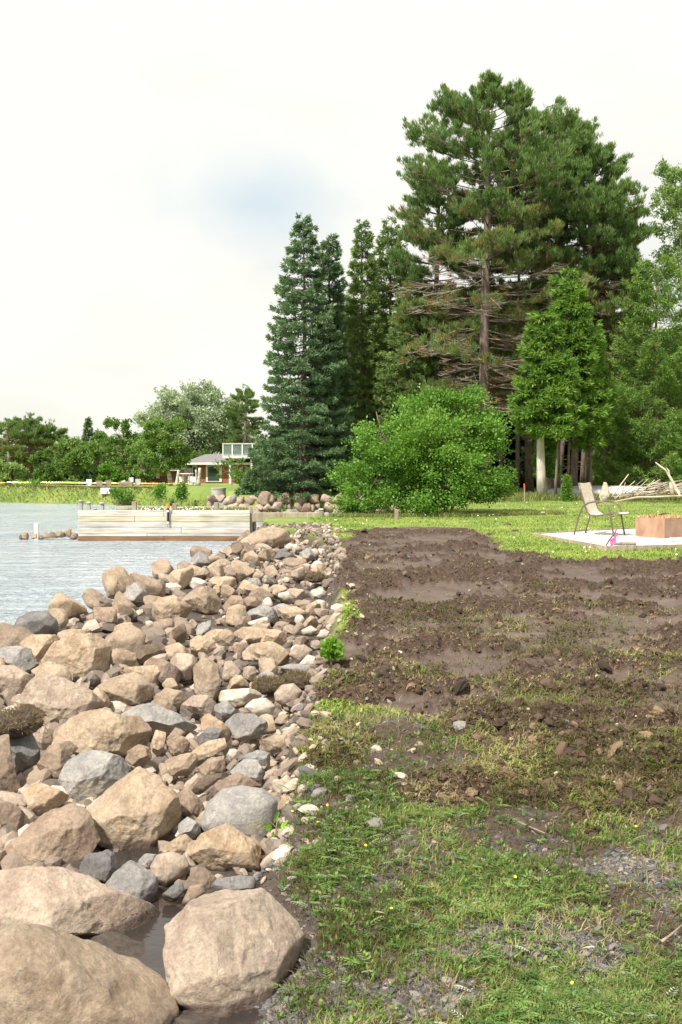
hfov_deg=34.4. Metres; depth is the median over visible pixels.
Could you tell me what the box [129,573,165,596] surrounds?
boulder
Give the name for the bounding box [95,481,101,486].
garden chair
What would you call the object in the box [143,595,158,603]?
boulder
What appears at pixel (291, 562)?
boulder
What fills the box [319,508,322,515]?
wooden post
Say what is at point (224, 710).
boulder
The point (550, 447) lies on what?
cedar shoot
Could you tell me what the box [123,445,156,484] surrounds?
leafy tree
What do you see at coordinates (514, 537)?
clover flowers
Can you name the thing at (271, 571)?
boulder
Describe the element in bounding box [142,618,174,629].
boulder
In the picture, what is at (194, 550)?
boulder
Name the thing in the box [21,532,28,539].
boulder
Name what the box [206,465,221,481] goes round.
window
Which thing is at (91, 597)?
boulder
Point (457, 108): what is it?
pine tree
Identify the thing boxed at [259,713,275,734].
boulder
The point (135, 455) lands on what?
leafy tree
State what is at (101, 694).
boulder
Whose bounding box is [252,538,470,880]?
scattered stones
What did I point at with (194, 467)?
patio door
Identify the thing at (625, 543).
driftwood piece
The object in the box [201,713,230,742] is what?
boulder
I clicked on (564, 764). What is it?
torn grass
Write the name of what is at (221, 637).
boulder
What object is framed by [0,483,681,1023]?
ground
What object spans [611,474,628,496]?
driftwood stick
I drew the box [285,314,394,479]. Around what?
spruce tree
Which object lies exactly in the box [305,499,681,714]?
lawn grass
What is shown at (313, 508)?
boulder
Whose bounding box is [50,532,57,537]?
boulder
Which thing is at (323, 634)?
cobble
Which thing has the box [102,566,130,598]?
boulder
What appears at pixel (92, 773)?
boulder
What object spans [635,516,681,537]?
fire pit
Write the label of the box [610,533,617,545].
pink ribbon
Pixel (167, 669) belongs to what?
boulder
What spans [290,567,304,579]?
boulder
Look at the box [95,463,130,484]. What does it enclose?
leafy bush
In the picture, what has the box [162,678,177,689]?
boulder
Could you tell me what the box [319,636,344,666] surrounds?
green weed
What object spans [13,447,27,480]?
leafy tree
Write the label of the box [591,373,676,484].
spruce tree
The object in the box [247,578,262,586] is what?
boulder
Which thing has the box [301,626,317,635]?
cobble
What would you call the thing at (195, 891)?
boulder
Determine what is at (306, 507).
boulder
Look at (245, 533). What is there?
boulder
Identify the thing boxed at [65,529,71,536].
boulder
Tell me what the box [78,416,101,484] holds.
spruce tree
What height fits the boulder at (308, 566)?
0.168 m
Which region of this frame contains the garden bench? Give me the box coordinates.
[118,482,133,485]
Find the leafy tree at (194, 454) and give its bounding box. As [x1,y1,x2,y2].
[183,450,200,468]
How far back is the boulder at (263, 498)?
42.36 m
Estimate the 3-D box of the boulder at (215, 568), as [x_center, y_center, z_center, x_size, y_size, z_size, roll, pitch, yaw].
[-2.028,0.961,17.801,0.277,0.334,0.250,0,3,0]
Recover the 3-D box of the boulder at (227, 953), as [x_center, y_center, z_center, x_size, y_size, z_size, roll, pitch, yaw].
[-0.479,2.045,4.897,0.622,0.616,0.556,0,3,0]
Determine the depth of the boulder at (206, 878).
5.92 m
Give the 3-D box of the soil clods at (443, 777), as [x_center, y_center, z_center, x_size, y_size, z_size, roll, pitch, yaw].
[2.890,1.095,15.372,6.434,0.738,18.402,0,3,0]
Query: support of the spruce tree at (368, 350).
on the ground at (418, 549)
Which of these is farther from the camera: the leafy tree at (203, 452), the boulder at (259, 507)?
the leafy tree at (203, 452)
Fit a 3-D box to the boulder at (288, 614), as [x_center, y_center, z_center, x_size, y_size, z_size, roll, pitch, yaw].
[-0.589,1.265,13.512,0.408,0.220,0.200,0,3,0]
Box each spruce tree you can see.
[34,446,61,484]
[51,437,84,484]
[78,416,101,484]
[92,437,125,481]
[130,435,142,482]
[233,435,277,483]
[246,212,360,500]
[269,403,310,478]
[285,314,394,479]
[306,233,359,492]
[319,291,360,447]
[339,218,391,487]
[357,216,420,483]
[366,276,455,492]
[381,330,472,480]
[426,292,524,485]
[470,288,571,486]
[503,359,606,486]
[591,328,681,487]
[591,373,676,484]
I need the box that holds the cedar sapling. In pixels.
[559,473,574,501]
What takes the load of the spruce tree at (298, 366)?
on the ground at (418, 549)
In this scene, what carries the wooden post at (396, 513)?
on the ground at (418, 549)
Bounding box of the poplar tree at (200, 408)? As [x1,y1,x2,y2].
[132,378,256,453]
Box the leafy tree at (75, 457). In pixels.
[57,436,101,484]
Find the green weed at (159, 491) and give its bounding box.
[148,482,167,505]
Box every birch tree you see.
[131,416,193,485]
[641,155,681,473]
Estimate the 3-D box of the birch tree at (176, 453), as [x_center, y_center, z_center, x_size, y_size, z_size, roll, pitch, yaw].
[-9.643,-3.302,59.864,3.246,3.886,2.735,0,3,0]
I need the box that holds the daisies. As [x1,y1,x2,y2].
[137,506,239,509]
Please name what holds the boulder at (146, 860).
on the stones at (273, 775)
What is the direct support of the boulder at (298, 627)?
on the ground at (418, 549)
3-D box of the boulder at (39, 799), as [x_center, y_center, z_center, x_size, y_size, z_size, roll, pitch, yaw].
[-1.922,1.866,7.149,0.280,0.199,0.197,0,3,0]
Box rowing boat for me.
[547,486,645,498]
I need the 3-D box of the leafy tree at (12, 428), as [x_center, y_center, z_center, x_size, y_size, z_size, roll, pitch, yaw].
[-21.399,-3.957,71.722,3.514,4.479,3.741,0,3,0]
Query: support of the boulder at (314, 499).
on the ground at (418, 549)
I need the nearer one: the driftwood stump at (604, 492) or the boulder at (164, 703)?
the boulder at (164, 703)
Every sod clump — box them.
[0,703,47,738]
[248,672,285,694]
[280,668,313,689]
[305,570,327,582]
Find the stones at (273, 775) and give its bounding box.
[0,542,343,885]
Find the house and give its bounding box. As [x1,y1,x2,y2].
[184,443,258,482]
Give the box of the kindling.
[640,513,681,524]
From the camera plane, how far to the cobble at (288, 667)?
10.50 m
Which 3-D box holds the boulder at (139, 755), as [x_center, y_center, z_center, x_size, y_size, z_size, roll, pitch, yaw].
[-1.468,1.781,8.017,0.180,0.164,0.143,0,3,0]
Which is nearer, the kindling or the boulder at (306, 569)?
the boulder at (306, 569)
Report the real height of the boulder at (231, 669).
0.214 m
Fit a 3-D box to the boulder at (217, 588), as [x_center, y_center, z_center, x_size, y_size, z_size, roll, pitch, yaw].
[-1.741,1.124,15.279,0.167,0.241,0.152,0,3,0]
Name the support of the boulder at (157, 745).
on the ground at (418, 549)
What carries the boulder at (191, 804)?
on the ground at (418, 549)
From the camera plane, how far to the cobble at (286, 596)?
15.05 m
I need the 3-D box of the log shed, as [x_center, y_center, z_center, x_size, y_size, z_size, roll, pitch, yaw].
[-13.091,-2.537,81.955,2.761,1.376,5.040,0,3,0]
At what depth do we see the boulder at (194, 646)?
11.50 m
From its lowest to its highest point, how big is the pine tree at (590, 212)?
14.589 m
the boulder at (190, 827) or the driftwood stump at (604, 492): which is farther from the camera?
the driftwood stump at (604, 492)
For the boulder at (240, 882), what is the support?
on the ground at (418, 549)
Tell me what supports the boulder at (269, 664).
on the ground at (418, 549)
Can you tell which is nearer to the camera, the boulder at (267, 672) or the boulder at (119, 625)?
the boulder at (267, 672)
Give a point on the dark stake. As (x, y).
(611, 537)
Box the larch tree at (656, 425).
[587,253,681,493]
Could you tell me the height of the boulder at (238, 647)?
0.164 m
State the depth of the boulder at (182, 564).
17.59 m
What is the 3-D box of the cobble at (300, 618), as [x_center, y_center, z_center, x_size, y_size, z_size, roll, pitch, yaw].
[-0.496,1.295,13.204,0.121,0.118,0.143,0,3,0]
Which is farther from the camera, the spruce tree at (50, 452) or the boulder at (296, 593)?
the spruce tree at (50, 452)
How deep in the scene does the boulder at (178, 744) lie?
8.23 m
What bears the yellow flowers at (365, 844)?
on the ground at (418, 549)
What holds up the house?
on the ground at (418, 549)
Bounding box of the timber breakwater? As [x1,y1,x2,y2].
[78,500,255,540]
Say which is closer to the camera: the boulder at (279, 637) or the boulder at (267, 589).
the boulder at (279, 637)
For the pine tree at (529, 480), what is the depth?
45.45 m
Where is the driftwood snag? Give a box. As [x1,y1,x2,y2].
[655,462,679,494]
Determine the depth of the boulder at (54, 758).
7.70 m
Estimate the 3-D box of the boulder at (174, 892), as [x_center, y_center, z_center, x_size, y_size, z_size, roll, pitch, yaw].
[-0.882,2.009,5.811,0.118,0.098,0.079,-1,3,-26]
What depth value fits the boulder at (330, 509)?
42.06 m
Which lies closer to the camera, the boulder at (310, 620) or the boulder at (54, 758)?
the boulder at (54, 758)
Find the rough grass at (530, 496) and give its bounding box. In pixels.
[469,490,681,501]
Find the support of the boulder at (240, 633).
on the ground at (418, 549)
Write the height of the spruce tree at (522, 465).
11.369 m
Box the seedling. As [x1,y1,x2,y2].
[262,811,288,837]
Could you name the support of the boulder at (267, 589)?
on the ground at (418, 549)
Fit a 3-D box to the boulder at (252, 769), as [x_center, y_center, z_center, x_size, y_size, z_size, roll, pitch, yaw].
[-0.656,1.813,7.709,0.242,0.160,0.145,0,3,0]
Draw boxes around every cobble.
[219,688,261,707]
[245,698,275,715]
[248,617,270,625]
[262,597,272,606]
[274,683,301,705]
[278,591,293,601]
[279,664,310,672]
[284,543,292,550]
[291,544,301,552]
[295,615,304,623]
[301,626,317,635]
[311,548,319,558]
[311,561,321,568]
[316,600,325,608]
[316,629,328,638]
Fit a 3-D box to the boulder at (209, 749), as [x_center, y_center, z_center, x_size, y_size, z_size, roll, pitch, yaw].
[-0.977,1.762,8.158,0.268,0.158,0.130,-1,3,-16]
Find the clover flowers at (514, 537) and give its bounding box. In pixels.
[323,502,676,554]
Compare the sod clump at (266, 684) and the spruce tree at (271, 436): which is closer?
the sod clump at (266, 684)
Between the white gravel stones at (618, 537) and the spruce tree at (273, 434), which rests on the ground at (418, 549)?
the spruce tree at (273, 434)
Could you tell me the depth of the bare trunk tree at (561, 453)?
41.38 m
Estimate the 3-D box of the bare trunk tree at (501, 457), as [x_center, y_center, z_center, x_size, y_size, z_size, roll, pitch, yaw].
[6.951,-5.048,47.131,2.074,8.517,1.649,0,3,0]
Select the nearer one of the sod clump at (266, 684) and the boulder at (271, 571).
the sod clump at (266, 684)
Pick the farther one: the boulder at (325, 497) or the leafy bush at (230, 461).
the leafy bush at (230, 461)
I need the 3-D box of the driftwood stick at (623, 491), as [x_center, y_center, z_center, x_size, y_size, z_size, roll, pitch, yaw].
[9.431,-0.728,36.608,0.681,0.615,0.057,0,3,0]
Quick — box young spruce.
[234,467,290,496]
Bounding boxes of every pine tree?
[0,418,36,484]
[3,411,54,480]
[32,418,68,455]
[220,383,269,448]
[386,67,599,479]
[386,156,492,490]
[457,107,610,492]
[476,105,648,454]
[515,131,655,482]
[592,207,674,485]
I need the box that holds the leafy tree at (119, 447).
[116,439,135,473]
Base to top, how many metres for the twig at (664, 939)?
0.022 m
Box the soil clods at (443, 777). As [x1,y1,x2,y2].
[296,527,681,841]
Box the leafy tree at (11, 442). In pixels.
[0,438,24,444]
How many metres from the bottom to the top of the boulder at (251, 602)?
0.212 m
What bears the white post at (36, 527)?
in the water
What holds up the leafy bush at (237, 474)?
on the ground at (418, 549)
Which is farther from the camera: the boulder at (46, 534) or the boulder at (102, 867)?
the boulder at (46, 534)
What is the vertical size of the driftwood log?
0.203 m
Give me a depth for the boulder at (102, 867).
6.05 m
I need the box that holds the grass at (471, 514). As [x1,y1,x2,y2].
[327,509,567,517]
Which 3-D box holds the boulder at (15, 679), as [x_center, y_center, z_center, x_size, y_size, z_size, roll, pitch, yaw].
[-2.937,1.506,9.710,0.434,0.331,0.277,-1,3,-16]
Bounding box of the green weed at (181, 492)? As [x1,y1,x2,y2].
[173,479,189,505]
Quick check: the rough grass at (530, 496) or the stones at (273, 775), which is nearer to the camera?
the stones at (273, 775)
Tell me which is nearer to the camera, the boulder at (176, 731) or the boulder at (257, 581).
the boulder at (176, 731)
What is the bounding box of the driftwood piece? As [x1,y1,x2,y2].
[613,542,636,544]
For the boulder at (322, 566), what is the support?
on the ground at (418, 549)
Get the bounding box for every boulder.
[0,623,32,647]
[0,645,35,673]
[0,658,4,664]
[0,665,32,693]
[0,734,20,792]
[0,799,24,831]
[0,866,160,937]
[0,924,178,1023]
[3,803,100,865]
[10,734,39,774]
[14,611,58,634]
[19,672,104,722]
[20,634,59,661]
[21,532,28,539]
[22,783,68,815]
[31,661,61,675]
[35,664,72,681]
[35,724,50,749]
[37,741,77,778]
[43,532,49,537]
[43,633,111,677]
[47,592,86,616]
[49,608,68,628]
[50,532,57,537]
[50,708,151,757]
[53,723,64,738]
[55,531,65,537]
[57,629,88,638]
[58,750,130,801]
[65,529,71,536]
[69,533,77,538]
[79,849,119,883]
[82,588,106,609]
[86,766,181,849]
[93,607,117,623]
[93,687,110,707]
[97,672,154,705]
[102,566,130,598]
[105,624,145,651]
[105,860,158,902]
[110,648,136,666]
[112,591,133,616]
[114,622,132,630]
[118,665,160,685]
[121,703,196,736]
[125,582,147,600]
[127,744,151,766]
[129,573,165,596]
[132,643,169,664]
[138,853,156,868]
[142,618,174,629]
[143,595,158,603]
[145,657,180,684]
[150,730,165,756]
[150,851,189,886]
[151,595,192,620]
[151,698,176,711]
[152,558,173,579]
[154,687,187,710]
[161,834,193,854]
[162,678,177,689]
[162,880,184,901]
[163,887,304,1017]
[165,642,190,660]
[165,727,184,743]
[165,752,197,775]
[166,735,189,753]
[167,567,193,588]
[169,622,186,643]
[170,653,196,680]
[177,561,192,568]
[177,791,203,816]
[178,817,200,839]
[182,586,220,613]
[182,695,212,715]
[182,883,205,905]
[184,866,216,893]
[186,565,208,577]
[187,823,260,871]
[190,546,212,556]
[190,551,210,566]
[190,635,215,655]
[192,738,226,760]
[192,773,221,794]
[193,657,219,700]
[196,619,210,635]
[197,727,221,744]
[197,756,225,776]
[197,811,203,818]
[200,785,277,837]
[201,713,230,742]
[205,629,235,645]
[206,494,217,504]
[207,561,223,576]
[208,555,223,562]
[208,576,236,587]
[208,772,261,797]
[211,875,255,890]
[212,585,220,597]
[214,700,235,719]
[216,494,225,502]
[217,559,230,566]
[221,584,237,601]
[222,496,230,504]
[222,660,240,682]
[223,595,246,612]
[224,566,246,580]
[225,572,238,584]
[225,713,266,741]
[226,604,246,626]
[228,495,236,503]
[229,675,249,688]
[230,759,263,782]
[231,541,243,554]
[231,562,250,567]
[232,642,244,655]
[233,626,259,639]
[234,497,244,504]
[235,564,255,577]
[235,615,250,629]
[236,530,250,541]
[237,579,255,595]
[240,526,290,547]
[240,750,270,766]
[241,545,254,557]
[242,550,259,565]
[242,641,283,660]
[243,596,259,611]
[243,666,255,680]
[244,496,254,504]
[244,584,258,595]
[244,628,262,643]
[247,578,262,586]
[247,605,279,622]
[248,561,256,568]
[248,588,273,602]
[249,643,288,664]
[253,571,264,580]
[253,620,270,628]
[255,504,262,511]
[256,491,270,505]
[258,549,270,561]
[258,670,278,678]
[259,586,272,593]
[259,658,277,673]
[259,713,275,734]
[259,734,290,754]
[260,628,286,645]
[262,575,274,584]
[263,504,269,510]
[265,548,274,556]
[265,565,277,577]
[269,494,276,504]
[271,502,282,511]
[272,585,287,599]
[274,552,296,559]
[274,603,290,618]
[277,606,308,623]
[277,793,289,810]
[280,492,291,503]
[282,557,307,567]
[286,509,298,511]
[287,588,304,599]
[289,644,312,663]
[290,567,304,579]
[292,564,308,577]
[293,622,304,635]
[293,636,309,644]
[294,503,301,511]
[295,493,304,504]
[299,548,315,561]
[299,655,318,666]
[302,503,310,511]
[303,563,310,570]
[303,615,318,627]
[305,600,320,616]
[308,494,318,503]
[309,588,327,598]
[310,640,320,650]
[311,504,315,511]
[312,566,319,571]
[313,608,328,618]
[316,563,327,571]
[320,494,332,502]
[324,502,333,512]
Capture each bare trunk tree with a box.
[493,295,524,476]
[505,264,534,492]
[529,439,562,489]
[557,438,592,487]
[561,436,600,485]
[564,439,598,482]
[592,354,616,485]
[600,348,607,479]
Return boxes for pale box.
[100,488,111,493]
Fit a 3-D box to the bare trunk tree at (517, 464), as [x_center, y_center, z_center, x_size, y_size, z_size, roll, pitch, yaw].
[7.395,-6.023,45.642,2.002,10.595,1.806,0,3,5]
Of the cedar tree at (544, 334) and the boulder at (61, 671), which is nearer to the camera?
the boulder at (61, 671)
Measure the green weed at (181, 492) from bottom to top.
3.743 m
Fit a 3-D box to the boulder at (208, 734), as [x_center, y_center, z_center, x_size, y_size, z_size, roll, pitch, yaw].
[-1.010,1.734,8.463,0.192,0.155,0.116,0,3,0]
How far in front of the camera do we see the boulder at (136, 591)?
14.58 m
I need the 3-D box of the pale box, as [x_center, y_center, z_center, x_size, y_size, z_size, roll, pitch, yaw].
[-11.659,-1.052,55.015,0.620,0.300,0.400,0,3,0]
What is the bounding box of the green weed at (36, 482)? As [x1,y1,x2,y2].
[29,478,42,485]
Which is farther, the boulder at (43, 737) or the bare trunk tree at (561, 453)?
the bare trunk tree at (561, 453)
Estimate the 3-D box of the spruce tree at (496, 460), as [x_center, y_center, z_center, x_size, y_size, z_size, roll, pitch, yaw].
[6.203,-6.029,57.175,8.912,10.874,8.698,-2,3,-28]
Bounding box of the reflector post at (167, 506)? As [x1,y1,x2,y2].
[166,504,169,523]
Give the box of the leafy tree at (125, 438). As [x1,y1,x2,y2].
[102,416,143,473]
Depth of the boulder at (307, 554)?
20.81 m
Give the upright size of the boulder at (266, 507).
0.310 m
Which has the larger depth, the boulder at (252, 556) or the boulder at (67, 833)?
the boulder at (252, 556)
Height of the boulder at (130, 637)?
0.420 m
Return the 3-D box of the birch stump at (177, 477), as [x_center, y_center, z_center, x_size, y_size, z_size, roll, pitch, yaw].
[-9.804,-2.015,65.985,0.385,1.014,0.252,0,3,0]
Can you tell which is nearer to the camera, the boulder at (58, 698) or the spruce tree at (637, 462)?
the boulder at (58, 698)
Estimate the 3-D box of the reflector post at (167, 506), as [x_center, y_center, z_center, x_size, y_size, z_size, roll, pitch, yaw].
[-4.858,0.051,30.960,0.110,0.564,0.110,0,3,0]
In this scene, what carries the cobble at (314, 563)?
on the ground at (418, 549)
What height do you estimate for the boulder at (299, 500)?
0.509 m
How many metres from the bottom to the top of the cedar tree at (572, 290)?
8.131 m
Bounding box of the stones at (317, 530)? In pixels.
[200,522,347,587]
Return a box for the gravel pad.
[532,527,681,550]
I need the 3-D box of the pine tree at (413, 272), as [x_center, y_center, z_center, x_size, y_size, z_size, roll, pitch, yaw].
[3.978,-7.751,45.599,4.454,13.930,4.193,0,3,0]
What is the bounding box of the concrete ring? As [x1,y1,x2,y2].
[211,488,225,505]
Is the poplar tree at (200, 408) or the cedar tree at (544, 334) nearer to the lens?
the cedar tree at (544, 334)
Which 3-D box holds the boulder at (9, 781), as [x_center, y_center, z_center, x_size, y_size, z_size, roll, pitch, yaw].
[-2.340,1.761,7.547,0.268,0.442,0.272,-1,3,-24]
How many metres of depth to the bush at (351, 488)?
29.23 m
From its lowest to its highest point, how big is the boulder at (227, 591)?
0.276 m
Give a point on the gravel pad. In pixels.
(605, 534)
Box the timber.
[252,512,318,521]
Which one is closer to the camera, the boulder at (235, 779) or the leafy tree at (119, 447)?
the boulder at (235, 779)
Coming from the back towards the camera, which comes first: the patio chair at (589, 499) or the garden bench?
the garden bench
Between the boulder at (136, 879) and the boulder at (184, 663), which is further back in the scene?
the boulder at (184, 663)
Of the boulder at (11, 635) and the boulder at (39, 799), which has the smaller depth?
the boulder at (39, 799)
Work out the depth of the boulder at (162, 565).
17.07 m
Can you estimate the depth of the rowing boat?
38.89 m
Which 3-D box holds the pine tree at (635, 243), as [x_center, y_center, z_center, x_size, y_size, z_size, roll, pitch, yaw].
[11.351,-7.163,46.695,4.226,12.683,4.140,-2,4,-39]
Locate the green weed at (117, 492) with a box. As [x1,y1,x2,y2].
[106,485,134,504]
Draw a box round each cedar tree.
[507,309,573,499]
[529,346,588,496]
[547,266,612,476]
[567,319,621,484]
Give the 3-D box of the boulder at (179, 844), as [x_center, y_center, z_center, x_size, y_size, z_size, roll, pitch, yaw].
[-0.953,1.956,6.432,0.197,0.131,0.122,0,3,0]
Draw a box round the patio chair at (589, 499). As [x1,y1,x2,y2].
[573,482,629,536]
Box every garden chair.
[85,479,91,484]
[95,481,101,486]
[104,480,111,486]
[134,479,140,485]
[190,477,195,484]
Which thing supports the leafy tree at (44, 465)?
on the ground at (418, 549)
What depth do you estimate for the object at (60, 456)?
71.51 m
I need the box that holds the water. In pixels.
[0,502,262,1023]
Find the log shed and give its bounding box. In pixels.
[145,468,187,484]
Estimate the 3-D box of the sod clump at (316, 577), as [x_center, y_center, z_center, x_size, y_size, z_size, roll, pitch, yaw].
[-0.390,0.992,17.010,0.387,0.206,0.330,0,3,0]
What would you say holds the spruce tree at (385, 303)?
on the ground at (418, 549)
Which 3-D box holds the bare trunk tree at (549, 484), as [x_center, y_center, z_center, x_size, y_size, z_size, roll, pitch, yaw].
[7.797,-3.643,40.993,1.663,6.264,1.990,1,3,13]
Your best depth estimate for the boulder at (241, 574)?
17.23 m
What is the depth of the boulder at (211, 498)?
42.82 m
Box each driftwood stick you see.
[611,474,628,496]
[615,481,634,498]
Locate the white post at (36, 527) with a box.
[34,523,38,539]
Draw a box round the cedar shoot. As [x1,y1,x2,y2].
[531,436,561,488]
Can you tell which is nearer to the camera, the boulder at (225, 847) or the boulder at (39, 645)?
the boulder at (225, 847)
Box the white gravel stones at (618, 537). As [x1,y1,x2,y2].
[544,529,681,545]
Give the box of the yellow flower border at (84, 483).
[0,482,189,483]
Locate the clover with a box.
[275,706,681,1023]
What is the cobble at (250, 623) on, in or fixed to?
on the ground at (418, 549)
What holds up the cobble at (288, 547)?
on the ground at (418, 549)
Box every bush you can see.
[0,459,34,484]
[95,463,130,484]
[214,456,241,484]
[229,457,249,485]
[321,380,518,515]
[336,470,377,512]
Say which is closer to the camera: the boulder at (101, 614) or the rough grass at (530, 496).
the boulder at (101, 614)
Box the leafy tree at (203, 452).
[195,449,213,457]
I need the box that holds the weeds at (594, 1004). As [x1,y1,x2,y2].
[253,764,681,1023]
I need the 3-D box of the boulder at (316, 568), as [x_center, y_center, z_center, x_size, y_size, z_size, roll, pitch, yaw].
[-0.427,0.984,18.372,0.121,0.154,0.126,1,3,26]
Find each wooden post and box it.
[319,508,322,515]
[394,509,398,518]
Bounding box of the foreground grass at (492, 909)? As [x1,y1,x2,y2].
[262,697,681,1023]
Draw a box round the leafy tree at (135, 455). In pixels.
[124,447,153,477]
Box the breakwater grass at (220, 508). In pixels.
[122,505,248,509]
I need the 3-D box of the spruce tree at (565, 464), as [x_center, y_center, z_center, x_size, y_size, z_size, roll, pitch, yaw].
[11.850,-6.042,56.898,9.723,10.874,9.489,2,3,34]
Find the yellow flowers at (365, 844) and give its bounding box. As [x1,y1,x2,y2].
[291,804,636,983]
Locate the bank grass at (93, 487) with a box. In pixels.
[0,484,206,505]
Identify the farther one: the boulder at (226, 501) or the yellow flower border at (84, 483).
the yellow flower border at (84, 483)
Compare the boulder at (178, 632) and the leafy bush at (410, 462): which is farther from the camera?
the leafy bush at (410, 462)
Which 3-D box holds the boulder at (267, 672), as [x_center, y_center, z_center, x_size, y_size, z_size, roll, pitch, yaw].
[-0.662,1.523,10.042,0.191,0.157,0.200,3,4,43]
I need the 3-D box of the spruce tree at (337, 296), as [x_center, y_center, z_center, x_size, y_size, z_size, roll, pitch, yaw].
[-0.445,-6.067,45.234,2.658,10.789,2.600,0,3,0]
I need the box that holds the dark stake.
[605,527,617,545]
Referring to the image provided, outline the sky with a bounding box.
[0,0,681,453]
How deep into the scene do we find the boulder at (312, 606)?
13.95 m
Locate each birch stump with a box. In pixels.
[174,470,179,485]
[197,468,200,484]
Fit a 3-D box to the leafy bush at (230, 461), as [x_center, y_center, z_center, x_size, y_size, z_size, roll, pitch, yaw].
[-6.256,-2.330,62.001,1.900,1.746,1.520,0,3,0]
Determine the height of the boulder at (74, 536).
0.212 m
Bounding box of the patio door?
[192,465,196,482]
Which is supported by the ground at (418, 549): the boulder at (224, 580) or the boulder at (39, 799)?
the boulder at (224, 580)
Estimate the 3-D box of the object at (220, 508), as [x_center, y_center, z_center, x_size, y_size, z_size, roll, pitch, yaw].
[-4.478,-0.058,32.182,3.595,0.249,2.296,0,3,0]
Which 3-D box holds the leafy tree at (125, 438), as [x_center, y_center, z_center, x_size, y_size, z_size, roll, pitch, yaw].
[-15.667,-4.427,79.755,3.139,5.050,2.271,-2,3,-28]
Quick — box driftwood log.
[616,495,681,501]
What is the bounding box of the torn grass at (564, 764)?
[290,552,681,841]
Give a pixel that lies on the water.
(37, 575)
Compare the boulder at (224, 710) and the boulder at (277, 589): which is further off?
the boulder at (277, 589)
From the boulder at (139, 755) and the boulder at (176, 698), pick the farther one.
the boulder at (176, 698)
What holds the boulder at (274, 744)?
on the stones at (273, 775)
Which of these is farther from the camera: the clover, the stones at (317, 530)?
the stones at (317, 530)
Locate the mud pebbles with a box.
[321,531,681,808]
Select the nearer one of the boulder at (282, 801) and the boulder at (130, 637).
the boulder at (282, 801)
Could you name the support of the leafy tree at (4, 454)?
on the ground at (418, 549)
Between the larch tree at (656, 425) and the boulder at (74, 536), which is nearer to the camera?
the boulder at (74, 536)
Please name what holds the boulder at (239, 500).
on the ground at (418, 549)
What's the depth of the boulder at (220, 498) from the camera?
42.81 m
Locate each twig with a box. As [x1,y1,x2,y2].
[511,817,544,832]
[661,924,681,942]
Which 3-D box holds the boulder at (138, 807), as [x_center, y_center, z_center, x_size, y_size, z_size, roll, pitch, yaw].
[-1.272,1.856,6.805,0.583,0.486,0.432,-1,3,-20]
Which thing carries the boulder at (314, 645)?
on the ground at (418, 549)
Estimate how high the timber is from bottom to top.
0.240 m
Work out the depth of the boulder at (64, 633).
11.53 m
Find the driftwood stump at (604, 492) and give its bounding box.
[599,482,609,501]
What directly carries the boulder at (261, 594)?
on the ground at (418, 549)
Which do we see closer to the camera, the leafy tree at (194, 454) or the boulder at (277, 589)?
the boulder at (277, 589)
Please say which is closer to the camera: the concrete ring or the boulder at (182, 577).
the boulder at (182, 577)
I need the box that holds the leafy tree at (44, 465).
[26,450,65,484]
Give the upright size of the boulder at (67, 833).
0.368 m
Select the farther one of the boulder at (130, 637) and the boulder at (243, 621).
the boulder at (243, 621)
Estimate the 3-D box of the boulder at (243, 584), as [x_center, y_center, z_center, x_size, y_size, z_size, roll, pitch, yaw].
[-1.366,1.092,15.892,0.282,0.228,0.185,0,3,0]
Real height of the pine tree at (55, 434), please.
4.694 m
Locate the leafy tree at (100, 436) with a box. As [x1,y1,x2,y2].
[78,428,115,476]
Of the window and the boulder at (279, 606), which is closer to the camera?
the boulder at (279, 606)
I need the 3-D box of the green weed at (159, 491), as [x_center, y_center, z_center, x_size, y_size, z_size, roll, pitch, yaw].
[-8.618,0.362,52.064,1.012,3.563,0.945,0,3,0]
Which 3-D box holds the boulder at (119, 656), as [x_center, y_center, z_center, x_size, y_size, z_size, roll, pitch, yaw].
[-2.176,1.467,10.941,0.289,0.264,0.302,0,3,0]
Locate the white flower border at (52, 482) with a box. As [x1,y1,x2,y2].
[6,481,113,482]
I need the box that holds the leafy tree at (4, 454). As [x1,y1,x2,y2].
[0,448,14,462]
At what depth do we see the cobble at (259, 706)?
9.14 m

